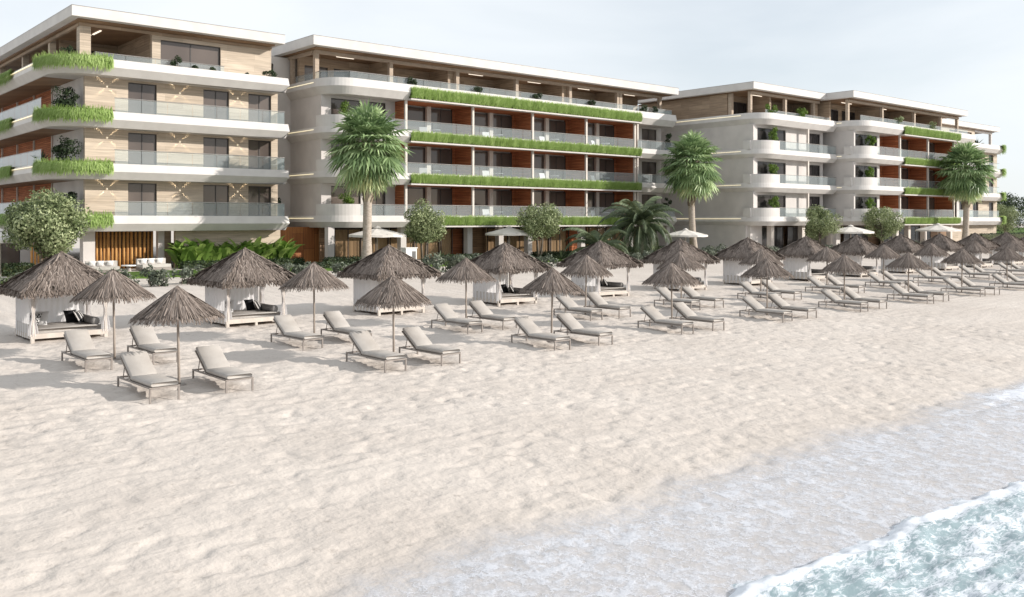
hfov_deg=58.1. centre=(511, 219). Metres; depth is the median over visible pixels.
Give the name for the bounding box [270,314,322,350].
sun lounger
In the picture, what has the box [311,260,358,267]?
hedge
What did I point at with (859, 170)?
window
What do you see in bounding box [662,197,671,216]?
potted shrub
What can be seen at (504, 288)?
cushion
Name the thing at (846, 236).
window
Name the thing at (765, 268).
beach umbrella
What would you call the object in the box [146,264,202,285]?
shrub border
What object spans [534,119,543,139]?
window
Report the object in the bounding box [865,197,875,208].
potted shrub
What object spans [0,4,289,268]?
apartment building
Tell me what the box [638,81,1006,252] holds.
apartment building
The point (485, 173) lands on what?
balcony chair
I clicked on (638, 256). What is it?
shrub border
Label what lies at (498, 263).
beach cabana
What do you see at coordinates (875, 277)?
sun lounger
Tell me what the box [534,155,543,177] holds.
window
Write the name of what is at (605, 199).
window
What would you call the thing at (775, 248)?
shrub border
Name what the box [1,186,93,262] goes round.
round tree
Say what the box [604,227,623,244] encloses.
window
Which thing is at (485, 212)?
balcony chair
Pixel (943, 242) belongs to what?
beach cabana
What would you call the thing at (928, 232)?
window
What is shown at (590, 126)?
window
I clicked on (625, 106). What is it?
window
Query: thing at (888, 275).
sun lounger
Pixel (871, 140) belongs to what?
potted shrub
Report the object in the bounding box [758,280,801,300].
sun lounger
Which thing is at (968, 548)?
sea
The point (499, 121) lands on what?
window
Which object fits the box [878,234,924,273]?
beach cabana
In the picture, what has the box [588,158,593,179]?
window
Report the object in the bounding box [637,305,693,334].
sun lounger
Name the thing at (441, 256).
agave
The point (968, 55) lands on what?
sky
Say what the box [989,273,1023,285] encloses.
sun lounger
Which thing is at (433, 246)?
window
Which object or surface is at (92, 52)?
window
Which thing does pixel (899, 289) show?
sun lounger
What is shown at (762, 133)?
window
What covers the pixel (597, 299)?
sun lounger
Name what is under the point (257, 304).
cushion
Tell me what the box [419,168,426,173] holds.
balcony chair
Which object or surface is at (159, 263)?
outdoor sofa
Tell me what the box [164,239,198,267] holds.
broadleaf plant
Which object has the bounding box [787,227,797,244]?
window
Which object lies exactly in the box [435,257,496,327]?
beach umbrella
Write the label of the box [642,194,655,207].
window
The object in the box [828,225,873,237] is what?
garden parasol
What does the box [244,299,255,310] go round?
cushion
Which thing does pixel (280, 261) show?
hedge
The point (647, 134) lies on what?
window
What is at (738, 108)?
window
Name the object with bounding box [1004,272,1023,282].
sun lounger
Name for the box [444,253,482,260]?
hedge
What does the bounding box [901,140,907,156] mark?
window
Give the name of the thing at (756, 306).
sun lounger
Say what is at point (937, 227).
garden parasol
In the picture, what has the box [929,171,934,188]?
window
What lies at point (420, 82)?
window
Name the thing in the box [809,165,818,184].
window
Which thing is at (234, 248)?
broadleaf plant
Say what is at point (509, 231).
garden parasol
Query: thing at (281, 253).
broadleaf plant
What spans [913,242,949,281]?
beach umbrella
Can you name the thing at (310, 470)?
sand
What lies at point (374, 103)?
window
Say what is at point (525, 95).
window
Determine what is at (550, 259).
shrub border
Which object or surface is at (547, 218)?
round tree
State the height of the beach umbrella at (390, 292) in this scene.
2.688 m
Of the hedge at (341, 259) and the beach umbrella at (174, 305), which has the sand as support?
the beach umbrella at (174, 305)
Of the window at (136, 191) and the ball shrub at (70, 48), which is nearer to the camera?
the ball shrub at (70, 48)
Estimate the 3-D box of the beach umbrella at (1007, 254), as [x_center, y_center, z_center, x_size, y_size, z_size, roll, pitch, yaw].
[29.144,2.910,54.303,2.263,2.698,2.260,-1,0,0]
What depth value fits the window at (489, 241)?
77.09 m
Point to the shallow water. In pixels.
(577, 563)
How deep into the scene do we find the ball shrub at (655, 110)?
88.07 m
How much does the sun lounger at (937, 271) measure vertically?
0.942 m
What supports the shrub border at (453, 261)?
on the sand
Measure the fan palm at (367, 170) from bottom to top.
11.496 m
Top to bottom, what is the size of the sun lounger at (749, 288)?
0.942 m
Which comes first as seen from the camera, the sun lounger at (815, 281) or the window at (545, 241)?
the sun lounger at (815, 281)
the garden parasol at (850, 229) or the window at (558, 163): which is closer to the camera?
the window at (558, 163)
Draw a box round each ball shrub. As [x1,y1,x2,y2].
[58,45,74,53]
[170,55,181,66]
[262,69,276,76]
[406,76,417,84]
[473,85,482,93]
[533,93,542,98]
[588,99,595,105]
[640,105,647,111]
[652,106,657,112]
[765,103,777,112]
[796,108,807,116]
[893,116,903,123]
[926,121,936,128]
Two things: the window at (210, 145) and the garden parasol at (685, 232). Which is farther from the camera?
the garden parasol at (685, 232)
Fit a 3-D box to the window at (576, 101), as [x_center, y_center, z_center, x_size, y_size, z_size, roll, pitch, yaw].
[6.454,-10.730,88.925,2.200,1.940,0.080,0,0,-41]
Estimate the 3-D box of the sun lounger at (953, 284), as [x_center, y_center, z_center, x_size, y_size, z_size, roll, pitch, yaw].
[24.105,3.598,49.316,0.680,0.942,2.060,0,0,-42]
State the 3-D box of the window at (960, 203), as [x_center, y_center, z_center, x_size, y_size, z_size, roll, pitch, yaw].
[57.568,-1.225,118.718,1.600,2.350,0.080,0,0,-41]
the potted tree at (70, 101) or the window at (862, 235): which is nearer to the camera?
the potted tree at (70, 101)
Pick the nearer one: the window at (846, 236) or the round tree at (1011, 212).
the window at (846, 236)
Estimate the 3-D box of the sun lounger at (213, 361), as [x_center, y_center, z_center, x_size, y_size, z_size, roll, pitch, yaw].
[-7.006,3.600,22.294,0.680,0.942,2.060,0,0,-40]
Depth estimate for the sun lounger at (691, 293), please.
41.67 m
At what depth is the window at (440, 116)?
74.70 m
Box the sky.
[0,0,1023,223]
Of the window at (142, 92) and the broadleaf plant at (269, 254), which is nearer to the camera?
the window at (142, 92)
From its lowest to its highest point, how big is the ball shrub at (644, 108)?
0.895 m
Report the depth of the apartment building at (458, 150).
75.01 m
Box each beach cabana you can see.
[0,251,109,343]
[186,247,295,327]
[336,244,440,315]
[471,242,551,306]
[556,240,643,296]
[638,238,719,291]
[712,237,784,285]
[776,236,841,281]
[830,235,878,276]
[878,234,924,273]
[920,233,964,270]
[957,232,1000,267]
[989,232,1023,264]
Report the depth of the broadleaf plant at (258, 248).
63.11 m
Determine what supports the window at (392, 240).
in the apartment building at (458, 150)
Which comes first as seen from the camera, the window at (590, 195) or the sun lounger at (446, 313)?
the sun lounger at (446, 313)
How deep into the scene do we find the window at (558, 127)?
83.19 m
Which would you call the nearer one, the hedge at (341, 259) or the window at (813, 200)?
the hedge at (341, 259)
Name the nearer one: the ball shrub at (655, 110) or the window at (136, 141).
the window at (136, 141)
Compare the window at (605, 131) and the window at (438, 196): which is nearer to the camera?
the window at (438, 196)
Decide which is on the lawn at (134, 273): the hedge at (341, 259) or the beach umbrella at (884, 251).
the hedge at (341, 259)
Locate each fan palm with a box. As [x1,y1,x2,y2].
[324,100,412,258]
[658,130,724,247]
[934,139,999,238]
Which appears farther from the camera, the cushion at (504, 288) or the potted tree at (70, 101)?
the potted tree at (70, 101)
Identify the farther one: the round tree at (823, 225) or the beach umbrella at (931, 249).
the round tree at (823, 225)
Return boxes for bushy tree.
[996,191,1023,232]
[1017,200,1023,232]
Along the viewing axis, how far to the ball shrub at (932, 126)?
104.05 m
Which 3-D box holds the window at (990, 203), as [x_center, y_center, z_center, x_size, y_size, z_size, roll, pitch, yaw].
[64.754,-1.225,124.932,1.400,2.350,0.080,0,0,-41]
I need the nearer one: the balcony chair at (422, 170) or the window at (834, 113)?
the balcony chair at (422, 170)
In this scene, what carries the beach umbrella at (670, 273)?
on the sand
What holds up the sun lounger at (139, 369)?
on the sand
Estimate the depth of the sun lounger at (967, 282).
50.49 m
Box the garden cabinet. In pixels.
[400,247,417,257]
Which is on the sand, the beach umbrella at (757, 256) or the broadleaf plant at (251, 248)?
the beach umbrella at (757, 256)
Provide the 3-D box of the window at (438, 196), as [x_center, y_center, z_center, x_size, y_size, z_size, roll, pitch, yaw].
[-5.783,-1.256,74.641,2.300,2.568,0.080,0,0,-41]
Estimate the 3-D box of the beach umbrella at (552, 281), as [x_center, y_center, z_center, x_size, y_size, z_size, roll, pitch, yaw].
[1.317,2.894,30.218,2.263,2.675,2.260,1,-1,18]
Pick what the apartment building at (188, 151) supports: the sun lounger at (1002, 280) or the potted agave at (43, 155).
the potted agave at (43, 155)
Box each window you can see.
[1,243,19,265]
[74,49,109,55]
[128,82,155,114]
[128,133,155,164]
[128,183,155,215]
[161,40,219,70]
[203,90,227,119]
[203,137,227,167]
[203,185,227,215]
[248,94,270,122]
[248,140,270,169]
[248,186,270,215]
[305,65,326,80]
[331,98,359,113]
[331,186,359,203]
[334,69,357,77]
[334,229,361,258]
[362,228,388,252]
[369,102,384,120]
[372,188,384,215]
[387,228,414,247]
[403,78,423,85]
[407,106,424,130]
[407,147,424,173]
[407,188,424,215]
[413,238,439,259]
[431,109,451,133]
[431,148,451,174]
[431,188,451,215]
[438,228,463,254]
[465,85,483,92]
[474,113,487,135]
[474,151,487,175]
[474,190,487,215]
[484,228,507,252]
[493,115,511,137]
[493,152,511,176]
[493,190,511,215]
[508,228,523,251]
[521,92,536,98]
[532,235,549,251]
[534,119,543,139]
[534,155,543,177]
[534,191,543,215]
[548,227,568,251]
[549,120,565,141]
[549,156,565,178]
[549,192,565,215]
[572,98,586,104]
[585,227,605,245]
[588,124,593,143]
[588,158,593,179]
[588,193,593,215]
[599,125,613,145]
[599,159,613,180]
[599,193,613,215]
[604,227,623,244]
[622,104,632,109]
[642,129,655,148]
[642,162,655,182]
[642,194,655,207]
[733,102,746,113]
[757,127,784,149]
[757,161,784,182]
[757,195,784,216]
[762,227,766,246]
[774,227,782,249]
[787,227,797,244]
[809,133,818,152]
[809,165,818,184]
[809,196,818,209]
[831,109,837,120]
[842,111,854,120]
[843,233,855,240]
[855,134,875,145]
[855,165,875,177]
[855,196,875,208]
[856,227,867,240]
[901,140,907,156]
[901,169,907,186]
[901,197,907,216]
[911,226,919,242]
[927,226,930,238]
[929,143,934,159]
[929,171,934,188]
[929,198,934,216]
[949,130,970,133]
[959,201,961,216]
[973,202,977,216]
[989,179,992,192]
[989,202,992,216]
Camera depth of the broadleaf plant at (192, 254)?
59.75 m
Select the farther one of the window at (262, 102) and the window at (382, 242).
the window at (382, 242)
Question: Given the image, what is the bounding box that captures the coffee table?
[121,265,135,270]
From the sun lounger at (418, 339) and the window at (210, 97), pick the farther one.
the window at (210, 97)
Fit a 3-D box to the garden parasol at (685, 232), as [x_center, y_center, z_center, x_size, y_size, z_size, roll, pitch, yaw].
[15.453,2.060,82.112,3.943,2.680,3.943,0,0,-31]
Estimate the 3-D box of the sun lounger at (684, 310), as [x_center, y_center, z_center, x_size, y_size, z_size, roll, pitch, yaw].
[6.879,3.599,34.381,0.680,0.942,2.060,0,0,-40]
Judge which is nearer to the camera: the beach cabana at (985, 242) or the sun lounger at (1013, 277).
the sun lounger at (1013, 277)
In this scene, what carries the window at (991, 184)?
in the apartment building at (822, 153)
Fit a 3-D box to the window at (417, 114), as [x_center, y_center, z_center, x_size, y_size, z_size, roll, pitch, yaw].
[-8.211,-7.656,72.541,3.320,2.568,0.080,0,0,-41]
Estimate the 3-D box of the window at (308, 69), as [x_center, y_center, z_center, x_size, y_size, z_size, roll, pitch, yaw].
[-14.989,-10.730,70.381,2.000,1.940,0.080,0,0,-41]
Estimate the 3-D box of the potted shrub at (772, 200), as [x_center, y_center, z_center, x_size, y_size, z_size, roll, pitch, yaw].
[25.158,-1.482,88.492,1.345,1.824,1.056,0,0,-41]
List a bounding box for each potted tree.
[51,86,79,106]
[51,135,81,160]
[54,191,78,210]
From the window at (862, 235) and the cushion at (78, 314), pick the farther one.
the window at (862, 235)
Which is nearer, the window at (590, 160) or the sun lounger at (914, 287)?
the sun lounger at (914, 287)
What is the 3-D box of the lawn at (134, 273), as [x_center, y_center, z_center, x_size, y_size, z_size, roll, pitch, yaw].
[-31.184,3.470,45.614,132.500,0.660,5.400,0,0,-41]
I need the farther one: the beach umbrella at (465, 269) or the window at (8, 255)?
the window at (8, 255)
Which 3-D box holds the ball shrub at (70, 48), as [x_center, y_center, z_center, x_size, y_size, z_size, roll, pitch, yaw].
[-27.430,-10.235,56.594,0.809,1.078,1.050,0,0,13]
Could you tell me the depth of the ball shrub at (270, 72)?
64.04 m
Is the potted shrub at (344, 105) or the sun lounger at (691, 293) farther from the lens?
the potted shrub at (344, 105)
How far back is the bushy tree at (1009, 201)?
142.66 m
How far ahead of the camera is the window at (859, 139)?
95.05 m
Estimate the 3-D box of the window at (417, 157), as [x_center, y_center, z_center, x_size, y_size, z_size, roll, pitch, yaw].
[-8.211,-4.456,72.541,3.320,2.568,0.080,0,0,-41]
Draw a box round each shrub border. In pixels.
[0,272,21,283]
[95,263,167,286]
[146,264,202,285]
[277,261,319,273]
[330,258,416,273]
[422,252,479,272]
[530,253,558,267]
[630,249,653,259]
[701,243,729,254]
[770,246,779,250]
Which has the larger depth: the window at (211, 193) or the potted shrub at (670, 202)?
the potted shrub at (670, 202)
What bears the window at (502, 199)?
in the apartment building at (458, 150)
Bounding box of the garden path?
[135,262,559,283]
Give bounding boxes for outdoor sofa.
[85,260,119,272]
[136,258,171,269]
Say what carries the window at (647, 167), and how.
in the apartment building at (458, 150)
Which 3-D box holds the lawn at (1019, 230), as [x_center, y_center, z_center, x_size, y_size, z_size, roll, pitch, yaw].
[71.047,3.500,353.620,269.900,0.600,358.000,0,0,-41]
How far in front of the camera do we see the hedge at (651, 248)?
82.63 m
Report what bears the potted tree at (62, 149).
on the apartment building at (188, 151)
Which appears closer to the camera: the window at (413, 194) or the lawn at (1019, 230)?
the window at (413, 194)
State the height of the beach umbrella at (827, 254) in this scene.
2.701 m
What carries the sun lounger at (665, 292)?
on the sand
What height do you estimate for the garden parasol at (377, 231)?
2.734 m
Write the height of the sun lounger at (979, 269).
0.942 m
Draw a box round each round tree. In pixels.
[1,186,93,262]
[403,198,446,262]
[516,202,562,257]
[803,204,843,243]
[860,206,905,243]
[996,202,1023,232]
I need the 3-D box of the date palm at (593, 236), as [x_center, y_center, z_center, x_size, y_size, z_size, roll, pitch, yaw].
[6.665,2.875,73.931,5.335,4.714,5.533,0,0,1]
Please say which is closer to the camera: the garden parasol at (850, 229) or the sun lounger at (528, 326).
the sun lounger at (528, 326)
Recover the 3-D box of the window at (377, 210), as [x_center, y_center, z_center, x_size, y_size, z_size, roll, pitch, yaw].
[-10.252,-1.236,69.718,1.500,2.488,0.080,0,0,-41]
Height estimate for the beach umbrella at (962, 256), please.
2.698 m
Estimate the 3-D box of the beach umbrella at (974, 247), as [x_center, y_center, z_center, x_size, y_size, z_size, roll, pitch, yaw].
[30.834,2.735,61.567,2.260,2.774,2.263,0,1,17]
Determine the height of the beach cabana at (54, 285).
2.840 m
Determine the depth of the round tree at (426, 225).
65.31 m
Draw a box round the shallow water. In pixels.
[367,384,1023,596]
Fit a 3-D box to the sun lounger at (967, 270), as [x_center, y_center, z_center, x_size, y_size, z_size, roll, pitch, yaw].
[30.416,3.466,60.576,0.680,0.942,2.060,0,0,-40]
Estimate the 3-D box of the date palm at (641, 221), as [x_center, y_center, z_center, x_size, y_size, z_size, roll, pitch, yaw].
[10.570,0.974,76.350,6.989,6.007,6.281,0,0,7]
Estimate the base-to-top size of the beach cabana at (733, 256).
2.840 m
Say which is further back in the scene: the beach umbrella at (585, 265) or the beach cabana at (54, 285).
the beach umbrella at (585, 265)
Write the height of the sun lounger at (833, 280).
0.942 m
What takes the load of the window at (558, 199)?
in the apartment building at (458, 150)
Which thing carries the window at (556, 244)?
in the apartment building at (458, 150)
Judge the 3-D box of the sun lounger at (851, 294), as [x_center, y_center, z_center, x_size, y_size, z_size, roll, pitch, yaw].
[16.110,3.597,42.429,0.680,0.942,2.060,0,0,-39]
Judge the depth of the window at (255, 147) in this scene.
64.58 m
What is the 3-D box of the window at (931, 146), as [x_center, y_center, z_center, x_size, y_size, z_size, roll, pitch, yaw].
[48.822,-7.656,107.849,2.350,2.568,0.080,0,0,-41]
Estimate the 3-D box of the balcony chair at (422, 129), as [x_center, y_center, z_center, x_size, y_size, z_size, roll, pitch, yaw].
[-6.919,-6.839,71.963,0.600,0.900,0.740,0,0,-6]
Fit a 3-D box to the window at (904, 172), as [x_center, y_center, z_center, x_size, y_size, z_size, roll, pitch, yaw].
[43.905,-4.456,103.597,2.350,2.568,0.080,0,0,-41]
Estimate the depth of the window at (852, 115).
100.59 m
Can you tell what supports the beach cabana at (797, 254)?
on the sand
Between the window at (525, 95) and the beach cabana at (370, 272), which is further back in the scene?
the window at (525, 95)
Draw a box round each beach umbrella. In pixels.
[69,269,156,359]
[128,286,224,385]
[279,262,348,340]
[354,275,432,360]
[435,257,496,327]
[519,268,586,342]
[561,255,613,315]
[641,262,701,328]
[656,250,705,297]
[738,248,784,297]
[739,258,792,315]
[805,246,840,284]
[819,255,870,306]
[863,244,900,286]
[885,252,932,299]
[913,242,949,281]
[940,248,984,292]
[961,240,991,277]
[986,247,1023,287]
[995,239,1023,272]
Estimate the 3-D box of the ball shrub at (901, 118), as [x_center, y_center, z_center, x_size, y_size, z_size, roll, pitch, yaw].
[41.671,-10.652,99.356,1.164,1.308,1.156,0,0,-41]
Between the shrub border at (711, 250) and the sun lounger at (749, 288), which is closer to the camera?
the sun lounger at (749, 288)
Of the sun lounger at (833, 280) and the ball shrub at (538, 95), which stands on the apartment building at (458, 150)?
the ball shrub at (538, 95)
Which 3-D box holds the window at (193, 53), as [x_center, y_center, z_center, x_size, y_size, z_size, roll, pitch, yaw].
[-21.401,-10.669,61.399,4.050,2.102,0.080,0,0,-41]
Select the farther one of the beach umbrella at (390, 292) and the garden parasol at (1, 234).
the garden parasol at (1, 234)
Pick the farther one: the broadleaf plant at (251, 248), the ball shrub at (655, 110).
the ball shrub at (655, 110)
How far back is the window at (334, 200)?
67.70 m
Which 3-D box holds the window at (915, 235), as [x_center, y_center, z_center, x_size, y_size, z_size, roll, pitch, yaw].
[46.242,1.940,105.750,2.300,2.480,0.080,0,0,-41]
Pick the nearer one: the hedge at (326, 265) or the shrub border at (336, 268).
the shrub border at (336, 268)
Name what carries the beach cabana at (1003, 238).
on the sand
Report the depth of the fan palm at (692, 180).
83.50 m
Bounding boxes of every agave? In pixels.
[30,152,49,160]
[431,251,451,263]
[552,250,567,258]
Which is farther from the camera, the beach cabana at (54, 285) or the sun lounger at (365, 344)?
the beach cabana at (54, 285)
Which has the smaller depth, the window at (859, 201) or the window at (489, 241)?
the window at (489, 241)
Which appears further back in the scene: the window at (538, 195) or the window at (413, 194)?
the window at (538, 195)
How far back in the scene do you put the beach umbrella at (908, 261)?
45.74 m
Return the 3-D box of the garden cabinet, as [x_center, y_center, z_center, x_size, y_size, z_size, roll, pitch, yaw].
[-7.136,2.530,63.899,1.000,1.260,0.680,0,0,-41]
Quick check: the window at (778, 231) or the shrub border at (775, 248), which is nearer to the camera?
the shrub border at (775, 248)
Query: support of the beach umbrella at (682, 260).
on the sand
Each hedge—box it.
[1,261,35,276]
[178,257,305,268]
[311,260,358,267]
[323,255,360,263]
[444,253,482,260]
[530,250,578,257]
[617,245,666,253]
[972,232,1023,239]
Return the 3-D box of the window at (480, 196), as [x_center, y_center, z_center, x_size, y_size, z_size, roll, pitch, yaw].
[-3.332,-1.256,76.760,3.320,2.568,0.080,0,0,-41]
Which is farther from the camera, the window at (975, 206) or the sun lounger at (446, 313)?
the window at (975, 206)
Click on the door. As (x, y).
(308, 236)
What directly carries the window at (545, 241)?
in the apartment building at (458, 150)
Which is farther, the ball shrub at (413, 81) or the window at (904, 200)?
the window at (904, 200)
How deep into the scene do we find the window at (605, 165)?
87.39 m
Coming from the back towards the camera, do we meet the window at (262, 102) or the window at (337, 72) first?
the window at (337, 72)
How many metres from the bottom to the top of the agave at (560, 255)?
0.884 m
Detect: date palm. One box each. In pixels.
[562,226,629,257]
[597,196,683,258]
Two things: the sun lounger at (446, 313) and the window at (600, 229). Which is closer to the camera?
the sun lounger at (446, 313)
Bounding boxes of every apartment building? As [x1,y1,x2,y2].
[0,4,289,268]
[271,34,678,262]
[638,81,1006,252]
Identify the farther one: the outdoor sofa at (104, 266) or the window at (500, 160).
the window at (500, 160)
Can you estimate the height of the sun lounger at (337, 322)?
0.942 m
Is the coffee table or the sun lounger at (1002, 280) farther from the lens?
the coffee table
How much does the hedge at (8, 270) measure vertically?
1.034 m
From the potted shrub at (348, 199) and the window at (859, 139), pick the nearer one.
the potted shrub at (348, 199)
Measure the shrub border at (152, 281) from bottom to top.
1.396 m
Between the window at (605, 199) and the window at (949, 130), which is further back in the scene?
the window at (949, 130)
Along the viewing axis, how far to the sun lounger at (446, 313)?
32.51 m
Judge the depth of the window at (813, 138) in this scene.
94.24 m
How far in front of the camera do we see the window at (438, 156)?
74.70 m
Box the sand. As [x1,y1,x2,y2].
[0,224,1023,596]
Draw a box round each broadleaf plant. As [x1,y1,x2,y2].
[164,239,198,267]
[170,237,207,262]
[185,238,218,262]
[207,239,234,260]
[216,241,244,258]
[217,238,249,254]
[231,240,263,251]
[242,236,275,256]
[260,242,285,258]
[264,236,294,258]
[274,238,303,258]
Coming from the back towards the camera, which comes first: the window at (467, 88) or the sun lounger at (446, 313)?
the window at (467, 88)
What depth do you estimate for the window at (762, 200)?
89.12 m
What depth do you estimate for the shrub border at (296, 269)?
50.23 m
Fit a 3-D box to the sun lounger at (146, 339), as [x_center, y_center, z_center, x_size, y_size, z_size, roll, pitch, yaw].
[-10.004,3.466,25.639,0.680,0.942,2.060,0,0,-41]
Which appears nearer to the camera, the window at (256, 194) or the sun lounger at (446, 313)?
the sun lounger at (446, 313)
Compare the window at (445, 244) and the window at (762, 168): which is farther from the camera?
the window at (762, 168)
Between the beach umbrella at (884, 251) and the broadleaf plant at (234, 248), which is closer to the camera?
the beach umbrella at (884, 251)
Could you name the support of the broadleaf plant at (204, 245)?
on the terrace floor
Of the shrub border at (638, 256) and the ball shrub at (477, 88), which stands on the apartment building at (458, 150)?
the ball shrub at (477, 88)
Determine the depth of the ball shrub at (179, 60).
59.74 m
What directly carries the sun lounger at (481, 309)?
on the sand
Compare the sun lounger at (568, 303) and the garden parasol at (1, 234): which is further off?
the garden parasol at (1, 234)
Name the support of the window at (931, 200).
in the apartment building at (822, 153)
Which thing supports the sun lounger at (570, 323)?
on the sand
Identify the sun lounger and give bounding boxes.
[61,329,112,371]
[117,351,179,403]
[127,324,176,364]
[192,345,253,392]
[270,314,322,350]
[320,311,371,335]
[346,331,406,372]
[399,326,460,365]
[431,303,482,333]
[467,300,516,329]
[511,316,570,349]
[553,294,602,320]
[553,313,612,345]
[583,292,630,318]
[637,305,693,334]
[654,287,700,309]
[669,302,724,330]
[682,285,723,307]
[737,281,781,298]
[739,296,792,322]
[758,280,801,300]
[765,294,816,318]
[805,276,845,294]
[818,289,868,311]
[825,275,864,292]
[838,287,886,308]
[865,272,905,288]
[879,271,918,286]
[887,283,933,303]
[902,281,948,301]
[913,268,951,284]
[928,267,965,280]
[941,278,985,296]
[956,276,999,294]
[957,265,993,279]
[969,264,1004,276]
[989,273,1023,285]
[996,262,1023,271]
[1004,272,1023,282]
[1008,262,1023,268]
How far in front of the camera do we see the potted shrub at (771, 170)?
88.34 m
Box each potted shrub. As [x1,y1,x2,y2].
[337,192,354,203]
[338,101,352,114]
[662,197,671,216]
[664,133,671,149]
[767,126,778,140]
[767,163,778,173]
[768,195,779,207]
[864,134,876,145]
[864,167,874,176]
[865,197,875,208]
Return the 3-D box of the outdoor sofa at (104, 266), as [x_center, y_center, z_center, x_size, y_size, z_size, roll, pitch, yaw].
[-24.276,2.756,54.676,1.800,0.679,0.828,0,0,-35]
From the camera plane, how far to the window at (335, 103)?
67.65 m
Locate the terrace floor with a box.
[66,241,436,272]
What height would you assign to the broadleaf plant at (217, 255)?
2.087 m
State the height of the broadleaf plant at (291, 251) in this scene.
2.028 m
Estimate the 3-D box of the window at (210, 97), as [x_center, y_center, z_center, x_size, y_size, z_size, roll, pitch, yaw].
[-20.096,-7.589,62.527,1.800,2.342,0.080,0,0,-41]
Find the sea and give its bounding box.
[728,481,1023,596]
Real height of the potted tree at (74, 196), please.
1.783 m
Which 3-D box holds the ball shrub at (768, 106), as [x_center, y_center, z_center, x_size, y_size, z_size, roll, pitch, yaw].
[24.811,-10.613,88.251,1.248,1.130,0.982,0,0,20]
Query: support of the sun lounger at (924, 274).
on the sand
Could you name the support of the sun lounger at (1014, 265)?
on the sand
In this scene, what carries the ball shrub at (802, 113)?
on the apartment building at (822, 153)
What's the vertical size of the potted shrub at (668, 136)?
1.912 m
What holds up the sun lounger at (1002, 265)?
on the sand
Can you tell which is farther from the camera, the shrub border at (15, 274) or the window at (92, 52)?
the window at (92, 52)
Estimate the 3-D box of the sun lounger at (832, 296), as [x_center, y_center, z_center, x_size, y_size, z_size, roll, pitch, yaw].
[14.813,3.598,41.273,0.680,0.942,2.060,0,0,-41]
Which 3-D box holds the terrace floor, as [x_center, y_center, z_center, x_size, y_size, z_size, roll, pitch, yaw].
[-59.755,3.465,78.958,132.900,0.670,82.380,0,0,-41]
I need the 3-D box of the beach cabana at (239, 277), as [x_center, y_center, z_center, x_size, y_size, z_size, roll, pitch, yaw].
[-9.575,2.398,33.173,3.277,2.840,3.440,0,0,-42]
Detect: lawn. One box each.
[1,258,563,281]
[996,227,1023,233]
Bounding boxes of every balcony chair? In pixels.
[419,127,426,131]
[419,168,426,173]
[482,171,488,175]
[482,209,490,215]
[539,173,548,178]
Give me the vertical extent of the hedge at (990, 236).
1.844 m
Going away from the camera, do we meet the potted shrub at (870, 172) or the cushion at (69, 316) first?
the cushion at (69, 316)
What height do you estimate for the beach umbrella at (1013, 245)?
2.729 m
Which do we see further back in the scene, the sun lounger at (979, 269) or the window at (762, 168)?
the window at (762, 168)
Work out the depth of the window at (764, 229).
91.01 m
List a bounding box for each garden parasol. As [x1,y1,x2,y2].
[0,229,19,277]
[349,226,405,249]
[485,226,532,244]
[666,228,707,240]
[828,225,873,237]
[915,223,960,231]
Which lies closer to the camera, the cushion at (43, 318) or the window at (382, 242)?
the cushion at (43, 318)
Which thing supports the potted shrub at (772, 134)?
on the apartment building at (822, 153)
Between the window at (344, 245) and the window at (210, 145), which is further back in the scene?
the window at (344, 245)
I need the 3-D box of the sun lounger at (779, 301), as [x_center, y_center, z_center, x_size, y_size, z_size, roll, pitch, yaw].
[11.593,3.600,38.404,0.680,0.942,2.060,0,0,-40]
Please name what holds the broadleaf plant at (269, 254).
on the terrace floor
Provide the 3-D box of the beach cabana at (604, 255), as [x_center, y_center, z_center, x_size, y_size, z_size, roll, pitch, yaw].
[4.357,2.398,45.222,3.277,2.840,3.440,0,0,-41]
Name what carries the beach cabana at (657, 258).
on the sand
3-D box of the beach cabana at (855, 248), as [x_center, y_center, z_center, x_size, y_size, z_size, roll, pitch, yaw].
[22.934,2.398,61.287,3.277,2.840,3.440,0,0,-41]
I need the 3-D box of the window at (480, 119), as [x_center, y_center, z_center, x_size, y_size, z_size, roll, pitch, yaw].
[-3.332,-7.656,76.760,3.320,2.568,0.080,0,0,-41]
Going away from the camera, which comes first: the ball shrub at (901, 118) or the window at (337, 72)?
the window at (337, 72)
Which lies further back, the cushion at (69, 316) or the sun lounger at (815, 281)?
the sun lounger at (815, 281)
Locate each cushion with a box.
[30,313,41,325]
[35,311,48,324]
[63,309,77,322]
[73,310,83,322]
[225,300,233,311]
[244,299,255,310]
[254,299,260,310]
[501,284,508,292]
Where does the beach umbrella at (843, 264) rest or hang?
on the sand
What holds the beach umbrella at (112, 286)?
on the sand
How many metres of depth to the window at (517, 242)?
79.05 m
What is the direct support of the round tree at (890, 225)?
on the far terrace
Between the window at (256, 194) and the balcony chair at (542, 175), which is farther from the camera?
the balcony chair at (542, 175)
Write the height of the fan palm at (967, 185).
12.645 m
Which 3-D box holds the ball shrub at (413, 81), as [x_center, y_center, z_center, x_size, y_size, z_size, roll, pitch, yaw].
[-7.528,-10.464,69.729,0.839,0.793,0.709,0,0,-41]
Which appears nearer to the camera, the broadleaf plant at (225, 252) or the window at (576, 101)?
the broadleaf plant at (225, 252)
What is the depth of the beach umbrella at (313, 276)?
28.94 m
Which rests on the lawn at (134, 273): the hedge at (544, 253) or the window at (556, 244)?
the hedge at (544, 253)
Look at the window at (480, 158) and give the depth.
77.35 m
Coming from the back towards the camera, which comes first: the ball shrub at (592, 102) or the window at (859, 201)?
the window at (859, 201)
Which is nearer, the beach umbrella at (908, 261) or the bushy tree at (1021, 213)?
the beach umbrella at (908, 261)
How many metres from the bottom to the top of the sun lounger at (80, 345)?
0.942 m

